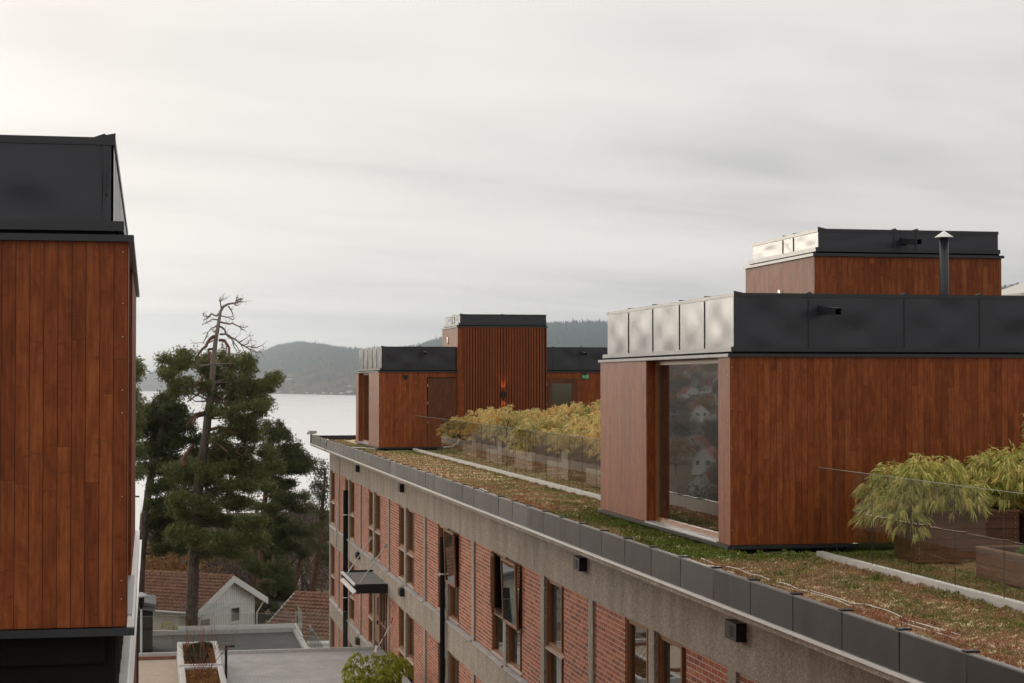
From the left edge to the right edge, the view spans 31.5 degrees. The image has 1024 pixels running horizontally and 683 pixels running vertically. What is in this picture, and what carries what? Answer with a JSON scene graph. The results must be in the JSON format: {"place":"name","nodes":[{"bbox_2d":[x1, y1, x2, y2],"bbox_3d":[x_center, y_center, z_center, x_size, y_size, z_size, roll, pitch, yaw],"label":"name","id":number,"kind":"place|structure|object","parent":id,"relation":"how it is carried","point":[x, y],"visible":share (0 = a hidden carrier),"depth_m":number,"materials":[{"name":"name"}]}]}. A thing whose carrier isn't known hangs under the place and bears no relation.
{"place":"outdoors","nodes":[
{"label":"outdoors","id":0,"kind":"place"},
{"bbox_2d":[153,632,300,652],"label":"asphalt deck","id":1,"kind":"structure","parent":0,"point":[258,641],"depth_m":89.90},
{"bbox_2d":[139,592,147,652],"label":"street lamp","id":2,"kind":"object","parent":1,"relation":"on","point":[142,595],"visible":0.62,"depth_m":84.81,"materials":[{"name":"metal"}]},
{"bbox_2d":[139,594,155,652],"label":"shed","id":3,"kind":"structure","parent":1,"relation":"on","point":[149,606],"depth_m":85.40,"materials":[{"name":"black metal"}]},
{"bbox_2d":[153,624,307,647],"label":"deck kerb","id":4,"kind":"structure","parent":1,"relation":"on","point":[259,629],"depth_m":92.29,"materials":[{"name":"concrete"}]},
{"bbox_2d":[178,602,296,626],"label":"glass balustrade","id":5,"kind":"object","parent":4,"relation":"on","point":[246,624],"visible":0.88,"depth_m":92.70,"materials":[{"name":"grey"}]},
{"bbox_2d":[140,512,328,643],"bbox_3d":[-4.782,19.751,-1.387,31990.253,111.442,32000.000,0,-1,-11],"label":"ground","id":6,"kind":"structure","parent":0,"point":[316,639],"depth_m":253.63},
{"bbox_2d":[0,496,141,682],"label":"building","id":7,"kind":"structure","parent":6,"relation":"on","point":[120,664],"depth_m":11.98,"materials":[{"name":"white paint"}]},
{"bbox_2d":[0,133,139,665],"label":"rooftop pavilion","id":8,"kind":"structure","parent":7,"relation":"on","point":[69,533],"depth_m":11.87,"materials":[{"name":"brown wood"}]},
{"bbox_2d":[128,575,134,615],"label":"window","id":9,"kind":"structure","parent":8,"relation":"in","point":[131,578],"depth_m":13.70,"materials":[{"name":"white glass"}]},
{"bbox_2d":[135,354,151,483],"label":"pine tree","id":10,"kind":"object","parent":6,"relation":"on","point":[141,472],"visible":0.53,"depth_m":86.56,"materials":[{"name":"green plant"}]},
{"bbox_2d":[136,389,201,592],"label":"leaning pine","id":11,"kind":"object","parent":6,"relation":"on","point":[166,417],"visible":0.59,"depth_m":100.42,"materials":[{"name":"green plant"}]},
{"bbox_2d":[145,541,227,573],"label":"autumn tree","id":12,"kind":"object","parent":6,"relation":"on","point":[176,564],"visible":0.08,"depth_m":130.07,"materials":[{"name":"brown plant"}]},
{"bbox_2d":[145,570,267,635],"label":"white house","id":13,"kind":"structure","parent":6,"relation":"on","point":[234,596],"depth_m":104.42,"materials":[{"name":"wood"}]},
{"bbox_2d":[229,605,240,624],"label":"window","id":14,"kind":"structure","parent":13,"relation":"in","point":[235,611],"depth_m":105.29,"materials":[{"name":"white paint"}]},
{"bbox_2d":[152,293,287,625],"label":"tall pine","id":15,"kind":"object","parent":6,"relation":"on","point":[218,461],"visible":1,"depth_m":95.05,"materials":[{"name":"green plant"}]},
{"bbox_2d":[167,528,293,584],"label":"bare tree","id":16,"kind":"object","parent":6,"relation":"on","point":[222,566],"visible":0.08,"depth_m":147.12,"materials":[{"name":"plant"}]},
{"bbox_2d":[199,536,328,623],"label":"bare tree","id":17,"kind":"object","parent":6,"relation":"on","point":[229,569],"visible":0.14,"depth_m":128.88,"materials":[{"name":"plant"}]},
{"bbox_2d":[255,578,282,623],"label":"garden hedge","id":18,"kind":"object","parent":6,"relation":"on","point":[271,605],"visible":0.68,"depth_m":108.61,"materials":[{"name":"green plant"}]},
{"bbox_2d":[240,551,299,614],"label":"young spruce","id":19,"kind":"object","parent":6,"relation":"on","point":[276,572],"visible":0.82,"depth_m":114.08,"materials":[{"name":"green plant"}]},
{"bbox_2d":[242,417,316,623],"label":"spreading pine","id":20,"kind":"object","parent":6,"relation":"on","point":[290,452],"visible":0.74,"depth_m":122.23,"materials":[{"name":"green plant"}]},
{"bbox_2d":[239,502,328,591],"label":"bare tree","id":21,"kind":"object","parent":6,"relation":"on","point":[324,581],"visible":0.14,"depth_m":154.50,"materials":[{"name":"plant"}]},
{"bbox_2d":[267,591,328,637],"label":"tiled house","id":22,"kind":"structure","parent":6,"relation":"on","point":[315,607],"depth_m":103.65,"materials":[{"name":"tile"}]},
{"bbox_2d":[288,516,315,588],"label":"crooked pine","id":23,"kind":"object","parent":6,"relation":"on","point":[301,552],"visible":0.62,"depth_m":123.05,"materials":[{"name":"green plant"}]},
{"bbox_2d":[297,454,328,591],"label":"slender pine","id":24,"kind":"object","parent":6,"relation":"on","point":[318,529],"visible":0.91,"depth_m":117.22,"materials":[{"name":"green plant"}]},
{"bbox_2d":[307,641,328,647],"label":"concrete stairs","id":25,"kind":"structure","parent":6,"relation":"on","point":[313,644],"depth_m":88.57,"materials":[{"name":"grey concrete"}]},
{"bbox_2d":[309,434,1023,682],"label":"brick building","id":26,"kind":"structure","parent":6,"relation":"on","point":[525,602],"depth_m":31.06,"materials":[{"name":"brick"}]},
{"bbox_2d":[330,545,334,600],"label":"window","id":27,"kind":"structure","parent":26,"relation":"in","point":[332,575],"depth_m":72.22,"materials":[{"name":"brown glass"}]},
{"bbox_2d":[331,471,334,525],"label":"window","id":28,"kind":"structure","parent":26,"relation":"in","point":[333,473],"depth_m":72.35,"materials":[{"name":"brown glass"}]},
{"bbox_2d":[343,490,347,646],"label":"downpipe","id":29,"kind":"object","parent":26,"relation":"attached to","point":[345,564],"visible":0.71,"depth_m":65.83,"materials":[{"name":"black metal"}]},
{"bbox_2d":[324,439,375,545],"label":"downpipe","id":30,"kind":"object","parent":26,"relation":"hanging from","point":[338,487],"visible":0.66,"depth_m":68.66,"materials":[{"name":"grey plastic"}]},
{"bbox_2d":[349,480,353,541],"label":"window","id":31,"kind":"structure","parent":26,"relation":"in","point":[352,482],"depth_m":65.39,"materials":[{"name":"brown glass"}]},
{"bbox_2d":[349,561,353,624],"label":"window","id":32,"kind":"structure","parent":26,"relation":"in","point":[351,595],"depth_m":65.26,"materials":[{"name":"brown glass"}]},
{"bbox_2d":[340,537,387,593],"bbox_3d":[-4.634,6.888,56.399,1.080,1.430,4.160,0,-1,-11],"label":"entrance canopy","id":33,"kind":"object","parent":26,"relation":"attached to","point":[368,581],"visible":1,"depth_m":55.31,"materials":[{"name":"metal"}]},
{"bbox_2d":[368,489,372,556],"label":"window","id":34,"kind":"structure","parent":26,"relation":"in","point":[370,527],"depth_m":59.68,"materials":[{"name":"brown glass"}]},
{"bbox_2d":[368,594,372,645],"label":"window","id":35,"kind":"structure","parent":26,"relation":"in","point":[370,615],"depth_m":59.57,"materials":[{"name":"brown glass"}]},
{"bbox_2d":[374,493,380,562],"bbox_3d":[-4.202,5.866,57.374,0.155,2.160,1.440,0,-1,-11],"label":"window","id":36,"kind":"structure","parent":26,"relation":"in","point":[378,497],"depth_m":57.81,"materials":[{"name":"brown glass"}]},
{"bbox_2d":[375,593,379,643],"bbox_3d":[-4.264,8.621,57.407,0.110,1.810,1.150,0,-1,-11],"label":"entrance door","id":37,"kind":"structure","parent":26,"relation":"in","point":[377,595],"depth_m":57.27,"materials":[{"name":"brown glass"}]},
{"bbox_2d":[398,504,403,581],"bbox_3d":[-3.089,5.739,51.724,0.155,2.160,1.440,0,-1,-11],"label":"window","id":38,"kind":"structure","parent":26,"relation":"in","point":[401,508],"depth_m":52.33,"materials":[{"name":"brown glass"}]},
{"bbox_2d":[398,606,403,671],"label":"window","id":39,"kind":"structure","parent":26,"relation":"in","point":[401,612],"depth_m":52.26,"materials":[{"name":"brown glass"}]},
{"bbox_2d":[406,509,413,589],"bbox_3d":[-2.753,5.700,50.017,0.155,2.160,1.440,0,-1,-11],"label":"window","id":40,"kind":"structure","parent":26,"relation":"in","point":[410,554],"depth_m":50.39,"materials":[{"name":"brown glass"}]},
{"bbox_2d":[406,614,413,682],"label":"window","id":41,"kind":"structure","parent":26,"relation":"in","point":[410,621],"depth_m":50.32,"materials":[{"name":"brown glass"}]},
{"bbox_2d":[437,524,445,612],"bbox_3d":[-1.657,5.575,44.456,0.155,2.160,1.440,0,-1,-11],"label":"window","id":42,"kind":"structure","parent":26,"relation":"in","point":[441,527],"depth_m":45.08,"materials":[{"name":"brown glass"}]},
{"bbox_2d":[440,537,444,682],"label":"downpipe","id":43,"kind":"object","parent":26,"relation":"attached to","point":[442,624],"visible":0.98,"depth_m":43.62,"materials":[{"name":"black metal"}]},
{"bbox_2d":[448,529,458,625],"bbox_3d":[-1.321,5.536,42.749,0.155,2.160,1.440,0,-1,-11],"label":"window","id":44,"kind":"structure","parent":26,"relation":"in","point":[454,592],"depth_m":42.86,"materials":[{"name":"brown glass"}]},
{"bbox_2d":[450,653,458,682],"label":"window","id":45,"kind":"structure","parent":26,"relation":"in","point":[454,662],"depth_m":43.08,"materials":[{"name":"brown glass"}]},
{"bbox_2d":[354,346,607,450],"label":"rooftop pavilion","id":46,"kind":"structure","parent":26,"relation":"on","point":[398,389],"depth_m":61.83,"materials":[{"name":"brown wood"}]},
{"bbox_2d":[358,373,368,444],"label":"window","id":47,"kind":"structure","parent":46,"relation":"in","point":[365,386],"depth_m":66.96,"materials":[{"name":"clear glass"}]},
{"bbox_2d":[427,377,454,446],"bbox_3d":[-2.412,2.409,61.780,0.980,2.370,0.039,0,-1,-11],"label":"door","id":48,"kind":"structure","parent":46,"relation":"in","point":[440,390],"depth_m":61.77,"materials":[{"name":"brown wood"}]},
{"bbox_2d":[547,378,576,410],"bbox_3d":[1.733,2.442,62.598,1.070,2.340,0.034,0,-1,-11],"label":"door","id":49,"kind":"structure","parent":46,"relation":"in","point":[560,391],"depth_m":62.61,"materials":[{"name":"brown wood"}]},
{"bbox_2d":[441,313,547,427],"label":"roof tower","id":50,"kind":"structure","parent":26,"relation":"on","point":[497,354],"depth_m":62.12,"materials":[{"name":"brown wood"}]},
{"bbox_2d":[490,550,502,661],"bbox_3d":[-0.239,5.412,37.256,0.155,2.160,1.440,0,-1,-11],"label":"window","id":51,"kind":"structure","parent":26,"relation":"in","point":[497,620],"depth_m":37.63,"materials":[{"name":"brown glass"}]},
{"bbox_2d":[506,558,521,675],"bbox_3d":[0.098,5.374,35.549,0.155,2.160,1.440,0,-1,-11],"label":"window","id":52,"kind":"structure","parent":26,"relation":"in","point":[514,637],"depth_m":35.57,"materials":[{"name":"brown glass"}]},
{"bbox_2d":[545,578,563,682],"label":"window","id":53,"kind":"structure","parent":26,"relation":"in","point":[555,591],"depth_m":32.25,"materials":[{"name":"clear glass"}]},
{"bbox_2d":[573,555,586,571],"bbox_3d":[1.108,3.629,29.650,0.135,0.220,0.440,0,-1,-11],"label":"wall vent","id":54,"kind":"object","parent":26,"relation":"attached to","point":[579,563],"depth_m":29.45,"materials":[{"name":"black metal"}]},
{"bbox_2d":[626,617,647,682],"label":"window","id":55,"kind":"structure","parent":26,"relation":"in","point":[636,633],"depth_m":26.84,"materials":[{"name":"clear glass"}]},
{"bbox_2d":[658,633,685,682],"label":"window","id":56,"kind":"structure","parent":26,"relation":"in","point":[671,654],"depth_m":25.03,"materials":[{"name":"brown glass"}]},
{"bbox_2d":[336,439,1023,667],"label":"sedum","id":57,"kind":"object","parent":26,"relation":"on","point":[768,552],"visible":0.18,"depth_m":24.07,"materials":[{"name":"plant"}]},
{"bbox_2d":[450,432,493,453],"bbox_3d":[-1.249,3.312,59.063,1.436,0.682,0.716,0,-1,-11],"label":"tall planter","id":58,"kind":"object","parent":57,"relation":"on","point":[456,445],"visible":0.38,"depth_m":58.63,"materials":[{"name":"brown wood"}]},
{"bbox_2d":[436,415,496,439],"bbox_3d":[-1.252,2.770,59.201,2.555,0.893,1.962,0,-1,-11],"label":"bamboo plant","id":59,"kind":"object","parent":58,"relation":"in","point":[459,422],"visible":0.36,"depth_m":58.87,"materials":[{"name":"green plant"}]},
{"bbox_2d":[472,436,505,458],"bbox_3d":[-0.457,3.221,55.042,1.436,0.682,0.716,0,-1,-11],"label":"tall planter","id":60,"kind":"object","parent":57,"relation":"on","point":[476,449],"visible":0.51,"depth_m":54.63,"materials":[{"name":"brown wood"}]},
{"bbox_2d":[448,419,518,441],"bbox_3d":[-0.448,2.720,55.209,2.922,0.813,2.731,0,-1,-11],"label":"bamboo plant","id":61,"kind":"object","parent":60,"relation":"in","point":[476,427],"visible":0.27,"depth_m":55.19,"materials":[{"name":"plant"}]},
{"bbox_2d":[486,448,496,463],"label":"planter","id":62,"kind":"object","parent":57,"relation":"on","point":[493,455],"visible":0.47,"depth_m":52.09,"materials":[{"name":"silver wood"}]},
{"bbox_2d":[413,415,600,499],"bbox_3d":[-0.472,2.747,46.435,0.090,1.202,29.000,0,-1,-11],"label":"glass balustrade","id":63,"kind":"object","parent":57,"relation":"on","point":[557,486],"visible":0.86,"depth_m":43.58,"materials":[{"name":"grey"}]},
{"bbox_2d":[496,440,526,464],"bbox_3d":[0.335,3.130,51.020,1.436,0.682,0.716,0,-1,-11],"label":"tall planter","id":64,"kind":"object","parent":57,"relation":"on","point":[501,452],"visible":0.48,"depth_m":50.59,"materials":[{"name":"brown wood"}]},
{"bbox_2d":[471,404,568,441],"bbox_3d":[0.387,2.442,51.213,2.950,1.393,2.130,0,-1,-11],"label":"bamboo plant","id":65,"kind":"object","parent":64,"relation":"in","point":[515,420],"visible":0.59,"depth_m":50.74,"materials":[{"name":"green plant"}]},
{"bbox_2d":[544,401,600,421],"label":"bamboo plant","id":66,"kind":"object","parent":64,"relation":"in","point":[559,408],"visible":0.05,"depth_m":51.65,"materials":[{"name":"yellow plant"}]},
{"bbox_2d":[514,454,526,469],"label":"planter","id":67,"kind":"object","parent":57,"relation":"on","point":[521,461],"visible":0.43,"depth_m":47.95,"materials":[{"name":"silver wood"}]},
{"bbox_2d":[527,445,576,472],"bbox_3d":[1.147,3.037,46.900,1.436,0.682,0.716,0,-1,-11],"label":"tall planter","id":68,"kind":"object","parent":57,"relation":"on","point":[543,457],"visible":0.52,"depth_m":46.49,"materials":[{"name":"brown wood"}]},
{"bbox_2d":[503,411,599,456],"bbox_3d":[1.086,2.404,47.132,2.701,1.209,2.382,0,-1,-11],"label":"bamboo plant","id":69,"kind":"object","parent":68,"relation":"in","point":[527,434],"visible":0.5,"depth_m":46.74,"materials":[{"name":"green plant"}]},
{"bbox_2d":[547,460,563,479],"bbox_3d":[1.743,3.117,44.003,1.466,0.392,1.700,0,-1,-11],"label":"planter","id":70,"kind":"object","parent":57,"relation":"on","point":[552,468],"visible":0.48,"depth_m":43.99,"materials":[{"name":"brown wood"}]},
{"bbox_2d":[561,451,600,480],"bbox_3d":[1.939,2.946,42.879,1.436,0.682,0.716,0,-1,-11],"label":"tall planter","id":71,"kind":"object","parent":57,"relation":"on","point":[571,466],"visible":0.51,"depth_m":42.47,"materials":[{"name":"brown wood"}]},
{"bbox_2d":[534,426,600,453],"bbox_3d":[1.931,2.413,43.017,2.693,0.867,1.972,0,-1,-11],"label":"bamboo plant","id":72,"kind":"object","parent":71,"relation":"in","point":[568,440],"visible":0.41,"depth_m":42.55,"materials":[{"name":"plant"}]},
{"bbox_2d":[585,468,600,487],"bbox_3d":[2.533,3.026,39.991,1.466,0.392,1.700,0,-1,-11],"label":"planter","id":73,"kind":"object","parent":57,"relation":"on","point":[593,477],"visible":0.14,"depth_m":40.06,"materials":[{"name":"beige wood"}]},
{"bbox_2d":[330,439,1023,668],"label":"sedum sprigs","id":74,"kind":"object","parent":57,"relation":"on","point":[911,597],"visible":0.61,"depth_m":21.70,"materials":[{"name":"plant"}]},
{"bbox_2d":[701,558,960,635],"bbox_3d":[3.276,2.742,19.954,0.076,0.048,7.204,0,-1,-13],"label":"cable","id":75,"kind":"object","parent":57,"relation":"on","point":[842,599],"visible":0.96,"depth_m":18.99,"materials":[{"name":"white plastic"}]},
{"bbox_2d":[816,467,1023,613],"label":"glass balustrade","id":76,"kind":"object","parent":57,"relation":"on","point":[998,601],"visible":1,"depth_m":20.20,"materials":[{"name":"grey"}]},
{"bbox_2d":[894,506,1019,564],"bbox_3d":[5.756,2.510,23.506,1.436,0.682,0.716,0,-1,-11],"label":"tall planter","id":77,"kind":"object","parent":57,"relation":"on","point":[942,545],"visible":0.68,"depth_m":23.16,"materials":[{"name":"wood"}]},
{"bbox_2d":[847,450,1023,543],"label":"bamboo plant","id":78,"kind":"object","parent":77,"relation":"in","point":[887,497],"visible":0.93,"depth_m":23.11,"materials":[{"name":"green plant"}]},
{"bbox_2d":[975,545,1023,589],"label":"planter","id":79,"kind":"object","parent":57,"relation":"on","point":[1000,564],"visible":0.96,"depth_m":20.80,"materials":[{"name":"wood"}]},
{"bbox_2d":[1001,282,1023,295],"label":"parasol","id":80,"kind":"object","parent":57,"relation":"on","point":[1016,290],"visible":0.2,"depth_m":34.01,"materials":[{"name":"white fabric"}]},
{"bbox_2d":[1009,506,1023,544],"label":"tall planter","id":81,"kind":"object","parent":57,"relation":"on","point":[1021,528],"visible":0.09,"depth_m":23.48,"materials":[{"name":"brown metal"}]},
{"bbox_2d":[964,411,1023,512],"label":"bamboo plant","id":82,"kind":"object","parent":81,"relation":"in","point":[1004,457],"visible":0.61,"depth_m":23.52,"materials":[{"name":"green plant"}]},
{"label":"tall planter","id":83,"kind":"object","parent":57,"relation":"on","visible":0},
{"bbox_2d":[573,413,600,460],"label":"bamboo plant","id":84,"kind":"object","parent":83,"relation":"in","point":[596,426],"visible":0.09,"depth_m":38.62,"materials":[{"name":"yellow plant"}]},
{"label":"tall planter","id":85,"kind":"object","parent":57,"relation":"on","visible":0},
{"bbox_2d":[543,411,600,450],"bbox_3d":[2.410,2.385,45.664,2.960,1.330,4.055,0,-1,-11],"label":"bamboo plant","id":86,"kind":"object","parent":85,"relation":"in","point":[569,422],"visible":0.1,"depth_m":44.77,"materials":[{"name":"green plant"}]},
{"bbox_2d":[556,398,600,427],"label":"bamboo plant","id":87,"kind":"object","parent":85,"relation":"in","point":[577,410],"visible":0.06,"depth_m":46.63,"materials":[{"name":"green plant"}]},
{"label":"tall planter","id":88,"kind":"object","parent":57,"relation":"on","visible":0},
{"bbox_2d":[463,407,547,435],"bbox_3d":[0.034,2.682,57.728,2.960,1.248,4.055,0,-1,-11],"label":"bamboo plant","id":89,"kind":"object","parent":88,"relation":"in","point":[481,418],"visible":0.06,"depth_m":56.78,"materials":[{"name":"plant"}]},
{"bbox_2d":[725,619,745,641],"bbox_3d":[2.673,3.460,21.705,0.135,0.220,0.440,0,-1,-11],"label":"wall vent","id":90,"kind":"object","parent":26,"relation":"attached to","point":[735,630],"depth_m":21.54,"materials":[{"name":"black metal"}]},
{"bbox_2d":[597,291,1023,553],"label":"rooftop pavilion","id":91,"kind":"structure","parent":26,"relation":"on","point":[735,420],"depth_m":25.07,"materials":[{"name":"brown wood"}]},
{"bbox_2d":[645,358,718,541],"bbox_3d":[2.585,1.536,26.879,0.260,2.549,3.740,0,-1,-11],"label":"window","id":92,"kind":"structure","parent":91,"relation":"in","point":[686,390],"depth_m":27.12,"materials":[{"name":"clear glass"}]},
{"bbox_2d":[743,227,1003,294],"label":"roof tower","id":93,"kind":"structure","parent":91,"relation":"on","point":[819,260],"depth_m":28.12,"materials":[{"name":"brown wood"}]},
{"bbox_2d":[935,231,952,294],"bbox_3d":[6.383,-0.767,26.762,0.270,1.740,0.270,0,-1,-11],"label":"flue pipe","id":94,"kind":"object","parent":91,"relation":"on","point":[943,236],"visible":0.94,"depth_m":26.71,"materials":[{"name":"metal"}]},
{"bbox_2d":[135,391,355,512],"bbox_3d":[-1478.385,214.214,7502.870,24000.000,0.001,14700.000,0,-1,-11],"label":"water","id":95,"kind":"structure","parent":0,"point":[300,415],"depth_m":2258.39,"materials":[{"name":"white liquid"}]},
{"bbox_2d":[166,649,410,682],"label":"paved terrace","id":96,"kind":"structure","parent":0,"point":[311,667],"depth_m":52.52,"materials":[{"name":"grey concrete"}]},
{"bbox_2d":[139,656,175,659],"bbox_3d":[-11.776,9.386,53.534,3.660,0.093,0.070,0,-1,-11],"label":"steel edging","id":97,"kind":"object","parent":96,"relation":"on","point":[157,658],"visible":0.42,"depth_m":53.76,"materials":[{"name":"brown metal"}]},
{"bbox_2d":[139,659,177,682],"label":"gravel path","id":98,"kind":"structure","parent":96,"relation":"on","point":[157,671],"depth_m":51.57,"materials":[{"name":"stone"}]},
{"bbox_2d":[177,641,222,682],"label":"concrete planter","id":99,"kind":"object","parent":96,"relation":"on","point":[180,660],"visible":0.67,"depth_m":50.60,"materials":[{"name":"concrete"}]},
{"bbox_2d":[184,642,212,663],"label":"juniper shrub","id":100,"kind":"object","parent":99,"relation":"in","point":[191,652],"visible":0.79,"depth_m":50.54,"materials":[{"name":"green plant"}]},
{"bbox_2d":[179,665,226,682],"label":"concrete planter","id":101,"kind":"object","parent":96,"relation":"on","point":[183,675],"visible":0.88,"depth_m":47.76,"materials":[{"name":"concrete"}]},
{"bbox_2d":[185,667,219,682],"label":"leaf litter","id":102,"kind":"object","parent":101,"relation":"on","point":[191,674],"visible":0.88,"depth_m":47.15,"materials":[{"name":"brown plant"}]},
{"bbox_2d":[168,622,238,678],"bbox_3d":[-8.003,8.026,47.058,1.942,1.541,2.497,0,-1,-11],"label":"red twig shrub","id":103,"kind":"object","parent":101,"relation":"in","point":[208,672],"visible":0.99,"depth_m":47.08,"materials":[{"name":"brown plant"}]},
{"bbox_2d":[139,610,380,656],"bbox_3d":[-8.291,8.871,55.002,8.660,1.202,0.120,0,-1,-11],"label":"glass balustrade","id":104,"kind":"object","parent":96,"relation":"on","point":[275,650],"visible":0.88,"depth_m":55.18,"materials":[{"name":"grey"}]},
{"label":"concrete planter","id":105,"kind":"object","parent":96,"relation":"on","visible":0},
{"bbox_2d":[340,650,414,682],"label":"bamboo bush","id":106,"kind":"object","parent":105,"relation":"in","point":[386,671],"visible":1,"depth_m":47.06,"materials":[{"name":"green plant"}]},
{"bbox_2d":[136,323,607,394],"bbox_3d":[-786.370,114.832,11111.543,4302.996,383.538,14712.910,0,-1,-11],"label":"hills","id":107,"kind":"structure","parent":0,"point":[334,381],"depth_m":7394.75,"materials":[{"name":"grey"}]},
{"bbox_2d":[136,282,1021,390],"bbox_3d":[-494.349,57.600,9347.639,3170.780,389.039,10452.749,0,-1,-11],"label":"forest","id":108,"kind":"object","parent":107,"relation":"on","point":[548,323],"visible":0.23,"depth_m":7801.24,"materials":[{"name":"plant"}]},
{"bbox_2d":[0,0,1023,372],"label":"sky","id":109,"kind":"structure","parent":0,"point":[358,173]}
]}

